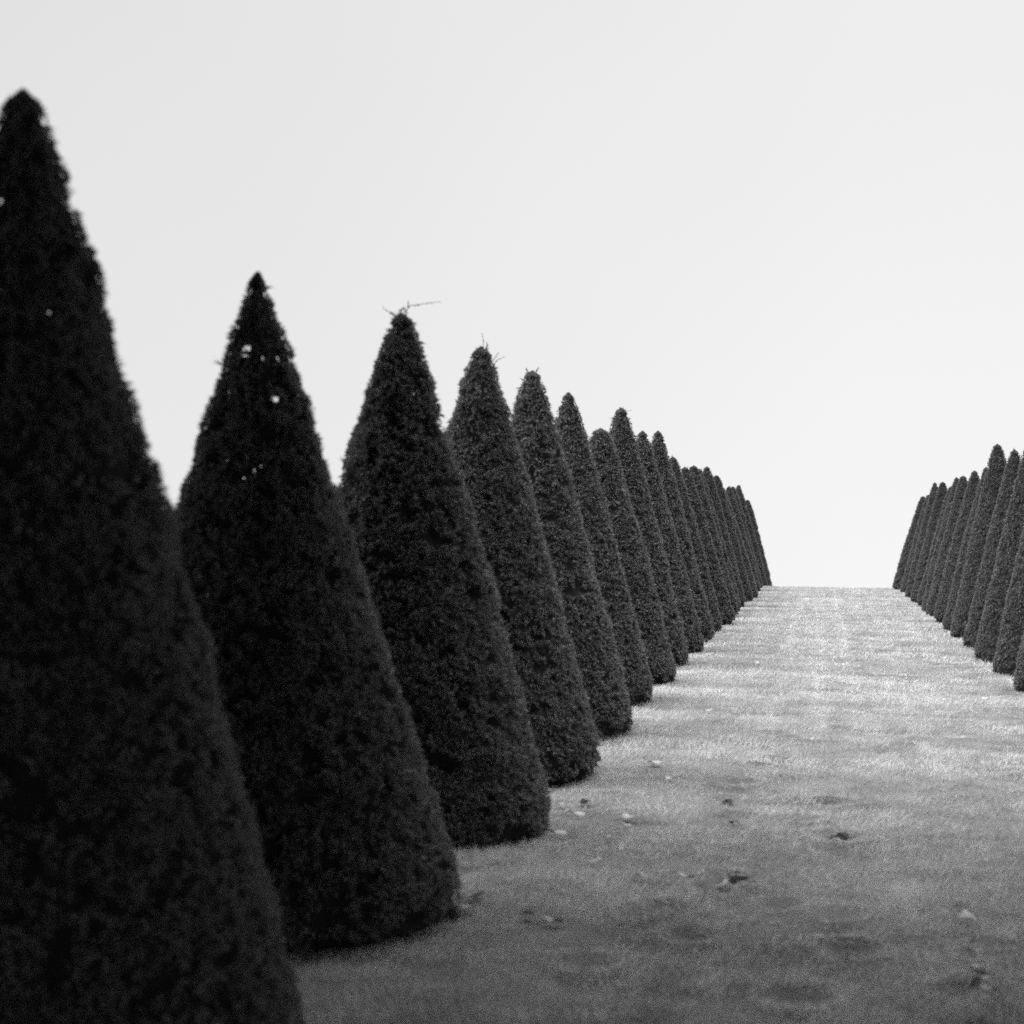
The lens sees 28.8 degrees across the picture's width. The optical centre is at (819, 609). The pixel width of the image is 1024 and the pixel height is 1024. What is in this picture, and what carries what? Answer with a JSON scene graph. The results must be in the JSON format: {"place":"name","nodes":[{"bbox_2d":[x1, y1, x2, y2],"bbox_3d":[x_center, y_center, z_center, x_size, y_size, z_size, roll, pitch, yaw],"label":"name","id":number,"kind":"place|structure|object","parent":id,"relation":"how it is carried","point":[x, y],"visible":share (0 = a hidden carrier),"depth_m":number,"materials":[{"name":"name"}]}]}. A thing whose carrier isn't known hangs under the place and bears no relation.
{"place":"outdoors","nodes":[
{"label":"outdoors","id":0,"kind":"place"},
{"bbox_2d":[0,0,1023,587],"label":"sky","id":1,"kind":"structure","parent":0,"point":[785,238],"materials":[{"name":"white"}]},
{"bbox_2d":[286,587,1023,1023],"bbox_3d":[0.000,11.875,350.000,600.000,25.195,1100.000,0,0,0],"label":"lawn","id":2,"kind":"structure","parent":0,"point":[846,915],"depth_m":10.04,"materials":[{"name":"grey plant"}]},
{"bbox_2d":[0,87,307,1023],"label":"clipped yew","id":3,"kind":"object","parent":2,"relation":"on","point":[136,887],"visible":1,"depth_m":6.02,"materials":[{"name":"black plant"}]},
{"bbox_2d":[174,271,464,954],"bbox_3d":[-2.602,-0.020,9.121,1.845,3.142,1.876,0,0,0],"label":"clipped yew","id":4,"kind":"object","parent":2,"relation":"on","point":[356,843],"visible":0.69,"depth_m":8.72,"materials":[{"name":"black plant"}]},
{"bbox_2d":[334,301,553,849],"bbox_3d":[-2.565,-0.213,11.892,1.856,3.353,1.849,0,0,0],"label":"clipped yew","id":5,"kind":"object","parent":2,"relation":"on","point":[411,513],"visible":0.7,"depth_m":11.53,"materials":[{"name":"black plant"}]},
{"bbox_2d":[458,902,479,912],"bbox_3d":[-1.680,1.423,9.326,0.111,0.023,0.073,-19,13,-13],"label":"fallen leaf","id":6,"kind":"object","parent":2,"relation":"on","point":[465,907],"visible":0.96,"depth_m":9.32,"materials":[{"name":"grey plant"}]},
{"bbox_2d":[461,890,482,896],"bbox_3d":[-1.715,1.408,9.621,0.116,0.025,0.093,-12,-13,6],"label":"fallen leaf","id":7,"kind":"object","parent":2,"relation":"on","point":[477,893],"visible":1,"depth_m":9.62,"materials":[{"name":"grey plant"}]},
{"bbox_2d":[445,332,602,784],"bbox_3d":[-2.539,-0.363,14.654,1.815,3.439,1.860,0,0,0],"label":"clipped yew","id":8,"kind":"object","parent":2,"relation":"on","point":[486,448],"visible":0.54,"depth_m":14.35,"materials":[{"name":"black plant"}]},
{"bbox_2d":[521,910,534,915],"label":"fallen leaf","id":9,"kind":"object","parent":2,"relation":"on","point":[527,912],"visible":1,"depth_m":9.21,"materials":[{"name":"grey plant"}]},
{"bbox_2d":[542,916,564,922],"bbox_3d":[-1.251,1.452,9.102,0.110,0.026,0.083,14,-8,-38],"label":"fallen leaf","id":10,"kind":"object","parent":2,"relation":"on","point":[549,919],"visible":1,"depth_m":9.10,"materials":[{"name":"grey plant"}]},
{"bbox_2d":[548,830,566,835],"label":"fallen leaf","id":11,"kind":"object","parent":2,"relation":"on","point":[558,832],"visible":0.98,"depth_m":11.74,"materials":[{"name":"grey plant"}]},
{"bbox_2d":[510,368,634,738],"bbox_3d":[-2.568,-0.480,17.426,1.834,3.392,1.873,0,0,0],"label":"clipped yew","id":12,"kind":"object","parent":2,"relation":"on","point":[588,620],"visible":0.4,"depth_m":17.15,"materials":[{"name":"black plant"}]},
{"bbox_2d":[568,811,584,817],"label":"fallen leaf","id":13,"kind":"object","parent":2,"relation":"on","point":[581,814],"visible":1,"depth_m":12.59,"materials":[{"name":"grey plant"}]},
{"bbox_2d":[579,798,590,803],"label":"fallen leaf","id":14,"kind":"object","parent":2,"relation":"on","point":[584,801],"visible":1,"depth_m":13.17,"materials":[{"name":"black plant"}]},
{"bbox_2d":[583,855,602,862],"bbox_3d":[-1.266,1.404,10.881,0.127,0.024,0.088,-15,5,-1],"label":"fallen leaf","id":15,"kind":"object","parent":2,"relation":"on","point":[599,858],"visible":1,"depth_m":10.86,"materials":[{"name":"grey plant"}]},
{"bbox_2d":[554,392,654,705],"bbox_3d":[-2.616,-0.591,20.182,1.839,3.333,1.819,0,0,0],"label":"clipped yew","id":16,"kind":"object","parent":2,"relation":"on","point":[598,529],"visible":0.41,"depth_m":19.94,"materials":[{"name":"black plant"}]},
{"bbox_2d":[621,813,634,820],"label":"fallen leaf","id":17,"kind":"object","parent":2,"relation":"on","point":[626,816],"visible":1,"depth_m":12.57,"materials":[{"name":"white plant"}]},
{"bbox_2d":[588,428,676,683],"bbox_3d":[-2.601,-0.601,22.944,1.866,3.086,1.855,0,0,0],"label":"clipped yew","id":18,"kind":"object","parent":2,"relation":"on","point":[640,581],"visible":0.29,"depth_m":22.68,"materials":[{"name":"black plant"}]},
{"bbox_2d":[601,407,688,665],"bbox_3d":[-2.638,-0.922,25.720,1.853,3.528,1.909,0,0,0],"label":"clipped yew","id":19,"kind":"object","parent":2,"relation":"on","point":[621,432],"visible":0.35,"depth_m":25.50,"materials":[{"name":"black plant"}]},
{"bbox_2d":[649,760,662,764],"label":"fallen leaf","id":20,"kind":"object","parent":2,"relation":"on","point":[657,762],"visible":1,"depth_m":15.32,"materials":[{"name":"white plant"}]},
{"bbox_2d":[636,431,704,651],"bbox_3d":[-2.576,-0.957,28.473,1.869,3.334,1.860,0,0,0],"label":"clipped yew","id":21,"kind":"object","parent":2,"relation":"on","point":[693,635],"visible":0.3,"depth_m":28.26,"materials":[{"name":"black plant"}]},
{"bbox_2d":[651,431,714,641],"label":"clipped yew","id":22,"kind":"object","parent":2,"relation":"on","point":[670,488],"visible":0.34,"depth_m":31.04,"materials":[{"name":"black plant"}]},
{"bbox_2d":[679,872,696,877],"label":"fallen leaf","id":23,"kind":"object","parent":2,"relation":"on","point":[683,875],"visible":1,"depth_m":10.36,"materials":[{"name":"grey plant"}]},
{"bbox_2d":[669,455,722,631],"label":"clipped yew","id":24,"kind":"object","parent":2,"relation":"on","point":[698,548],"visible":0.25,"depth_m":33.83,"materials":[{"name":"black plant"}]},
{"bbox_2d":[681,466,735,623],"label":"clipped yew","id":25,"kind":"object","parent":2,"relation":"on","point":[726,609],"visible":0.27,"depth_m":36.55,"materials":[{"name":"black plant"}]},
{"bbox_2d":[689,465,738,616],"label":"clipped yew","id":26,"kind":"object","parent":2,"relation":"on","point":[697,478],"visible":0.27,"depth_m":39.38,"materials":[{"name":"black plant"}]},
{"bbox_2d":[698,468,741,610],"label":"clipped yew","id":27,"kind":"object","parent":2,"relation":"on","point":[729,567],"visible":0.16,"depth_m":42.20,"materials":[{"name":"black plant"}]},
{"bbox_2d":[702,466,745,605],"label":"clipped yew","id":28,"kind":"object","parent":2,"relation":"on","point":[711,484],"visible":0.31,"depth_m":44.89,"materials":[{"name":"black plant"}]},
{"bbox_2d":[717,883,732,892],"bbox_3d":[-0.497,1.476,10.274,0.086,0.055,0.071,10,-7,-10],"label":"turf clod","id":29,"kind":"object","parent":2,"relation":"on","point":[725,886],"visible":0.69,"depth_m":10.25,"materials":[{"name":"plant"}]},
{"bbox_2d":[713,879,728,887],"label":"fallen leaf","id":30,"kind":"object","parent":29,"relation":"on","point":[725,881],"visible":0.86,"depth_m":10.31,"materials":[{"name":"grey plant"}]},
{"bbox_2d":[721,797,733,803],"bbox_3d":[-0.631,1.320,13.418,0.098,0.051,0.062,-4,1,-6],"label":"turf clod","id":31,"kind":"object","parent":2,"relation":"on","point":[726,800],"visible":0.98,"depth_m":13.39,"materials":[{"name":"plant"}]},
{"bbox_2d":[727,817,737,822],"bbox_3d":[-0.559,1.364,12.569,0.073,0.041,0.059,0,0,0],"label":"turf clod","id":32,"kind":"object","parent":2,"relation":"on","point":[735,819],"visible":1,"depth_m":12.56,"materials":[{"name":"plant"}]},
{"bbox_2d":[714,475,754,601],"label":"clipped yew","id":33,"kind":"object","parent":2,"relation":"on","point":[743,574],"visible":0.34,"depth_m":47.63,"materials":[{"name":"black plant"}]},
{"bbox_2d":[726,869,749,879],"bbox_3d":[-0.441,1.460,10.678,0.135,0.063,0.102,7,-5,-19],"label":"turf clod","id":34,"kind":"object","parent":2,"relation":"on","point":[736,874],"visible":0.99,"depth_m":10.66,"materials":[{"name":"plant"}]},
{"bbox_2d":[725,491,758,597],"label":"clipped yew","id":35,"kind":"object","parent":2,"relation":"on","point":[746,561],"visible":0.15,"depth_m":50.42,"materials":[{"name":"black plant"}]},
{"bbox_2d":[727,494,757,589],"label":"clipped yew","id":36,"kind":"object","parent":2,"relation":"on","point":[743,542],"visible":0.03,"depth_m":53.36,"materials":[{"name":"black plant"}]},
{"bbox_2d":[725,486,760,590],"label":"clipped yew","id":37,"kind":"object","parent":2,"relation":"on","point":[733,501],"visible":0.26,"depth_m":55.98,"materials":[{"name":"black plant"}]},
{"bbox_2d":[731,486,763,587],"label":"clipped yew","id":38,"kind":"object","parent":2,"relation":"on","point":[736,496],"visible":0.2,"depth_m":58.77,"materials":[{"name":"black plant"}]},
{"bbox_2d":[735,485,767,585],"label":"clipped yew","id":39,"kind":"object","parent":2,"relation":"on","point":[754,539],"visible":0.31,"depth_m":61.48,"materials":[{"name":"black plant"}]},
{"bbox_2d":[745,500,771,585],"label":"clipped yew","id":40,"kind":"object","parent":2,"relation":"on","point":[755,527],"visible":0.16,"depth_m":69.78,"materials":[{"name":"black plant"}]},
{"bbox_2d":[828,838,844,841],"bbox_3d":[0.107,1.470,12.197,0.126,0.081,0.104,4,-6,3],"label":"turf clod","id":41,"kind":"object","parent":2,"relation":"on","point":[839,839],"visible":0.13,"depth_m":12.18,"materials":[{"name":"soil"}]},
{"bbox_2d":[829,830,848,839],"bbox_3d":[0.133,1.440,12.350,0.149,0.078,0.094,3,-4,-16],"label":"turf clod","id":42,"kind":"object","parent":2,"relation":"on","point":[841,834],"visible":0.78,"depth_m":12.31,"materials":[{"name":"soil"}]},
{"bbox_2d":[892,496,925,589],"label":"clipped yew","id":43,"kind":"object","parent":2,"relation":"on","point":[900,568],"visible":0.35,"depth_m":59.50,"materials":[{"name":"black plant"}]},
{"bbox_2d":[900,494,928,591],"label":"clipped yew","id":44,"kind":"object","parent":2,"relation":"on","point":[903,588],"visible":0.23,"depth_m":56.28,"materials":[{"name":"black plant"}]},
{"bbox_2d":[904,482,937,597],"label":"clipped yew","id":45,"kind":"object","parent":2,"relation":"on","point":[921,536],"visible":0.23,"depth_m":52.92,"materials":[{"name":"black plant"}]},
{"bbox_2d":[910,481,947,602],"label":"clipped yew","id":46,"kind":"object","parent":2,"relation":"on","point":[940,494],"visible":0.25,"depth_m":49.86,"materials":[{"name":"black plant"}]},
{"bbox_2d":[917,486,950,606],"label":"clipped yew","id":47,"kind":"object","parent":2,"relation":"on","point":[922,590],"visible":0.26,"depth_m":47.44,"materials":[{"name":"black plant"}]},
{"bbox_2d":[921,477,958,611],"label":"clipped yew","id":48,"kind":"object","parent":2,"relation":"on","point":[939,539],"visible":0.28,"depth_m":44.67,"materials":[{"name":"black plant"}]},
{"bbox_2d":[926,476,967,615],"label":"clipped yew","id":49,"kind":"object","parent":2,"relation":"on","point":[954,514],"visible":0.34,"depth_m":42.67,"materials":[{"name":"black plant"}]},
{"bbox_2d":[933,470,979,621],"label":"clipped yew","id":50,"kind":"object","parent":2,"relation":"on","point":[950,567],"visible":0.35,"depth_m":39.77,"materials":[{"name":"black plant"}]},
{"bbox_2d":[942,467,987,629],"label":"clipped yew","id":51,"kind":"object","parent":2,"relation":"on","point":[953,596],"visible":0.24,"depth_m":36.91,"materials":[{"name":"black plant"}]},
{"bbox_2d":[957,909,976,919],"bbox_3d":[0.751,1.531,9.675,0.086,0.027,0.131,-5,18,-45],"label":"fallen leaf","id":52,"kind":"object","parent":2,"relation":"on","point":[964,914],"visible":0.96,"depth_m":9.70,"materials":[{"name":"grey plant"}]},
{"bbox_2d":[966,947,982,951],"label":"fallen leaf","id":53,"kind":"object","parent":2,"relation":"on","point":[968,949],"visible":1,"depth_m":8.72,"materials":[{"name":"grey plant"}]},
{"bbox_2d":[965,962,986,970],"bbox_3d":[0.668,1.530,8.341,0.100,0.019,0.070,14,22,9],"label":"fallen leaf","id":54,"kind":"object","parent":2,"relation":"on","point":[973,965],"visible":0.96,"depth_m":8.33,"materials":[{"name":"grey plant"}]},
{"bbox_2d":[950,444,1006,638],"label":"clipped yew","id":55,"kind":"object","parent":2,"relation":"on","point":[992,478],"visible":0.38,"depth_m":34.33,"materials":[{"name":"black plant"}]},
{"bbox_2d":[970,975,988,983],"bbox_3d":[0.667,1.540,8.113,0.084,0.026,0.128,-13,-16,3],"label":"fallen leaf","id":56,"kind":"object","parent":2,"relation":"on","point":[974,978],"visible":1,"depth_m":8.10,"materials":[{"name":"grey plant"}]},
{"bbox_2d":[974,967,992,974],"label":"fallen leaf","id":57,"kind":"object","parent":2,"relation":"on","point":[978,971],"visible":0.98,"depth_m":8.29,"materials":[{"name":"grey plant"}]},
{"bbox_2d":[978,993,993,1000],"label":"fallen leaf","id":58,"kind":"object","parent":2,"relation":"on","point":[985,997],"visible":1,"depth_m":7.72,"materials":[{"name":"grey plant"}]},
{"bbox_2d":[980,983,999,990],"bbox_3d":[0.689,1.546,7.942,0.092,0.022,0.069,14,-4,-37],"label":"fallen leaf","id":59,"kind":"object","parent":2,"relation":"on","point":[984,988],"visible":1,"depth_m":7.93,"materials":[{"name":"grey plant"}]},
{"bbox_2d":[962,448,1021,648],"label":"clipped yew","id":60,"kind":"object","parent":2,"relation":"on","point":[990,552],"visible":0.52,"depth_m":31.61,"materials":[{"name":"black plant"}]},
{"bbox_2d":[972,451,1023,661],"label":"clipped yew","id":61,"kind":"object","parent":2,"relation":"on","point":[985,645],"visible":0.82,"depth_m":28.77,"materials":[{"name":"black plant"}]},
{"bbox_2d":[992,523,1023,676],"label":"clipped yew","id":62,"kind":"object","parent":2,"relation":"on","point":[1011,631],"visible":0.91,"depth_m":25.98,"materials":[{"name":"black plant"}]},
{"bbox_2d":[1012,633,1023,692],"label":"clipped yew","id":63,"kind":"object","parent":2,"relation":"on","point":[1018,679],"visible":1,"depth_m":23.37,"materials":[{"name":"black plant"}]},
{"bbox_2d":[839,951,860,960],"bbox_3d":[0.141,1.587,8.838,0.098,0.063,0.081,-5,1,-33],"label":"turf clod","id":64,"kind":"object","parent":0,"point":[845,954],"visible":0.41,"depth_m":8.83,"materials":[{"name":"soil"}]}
]}

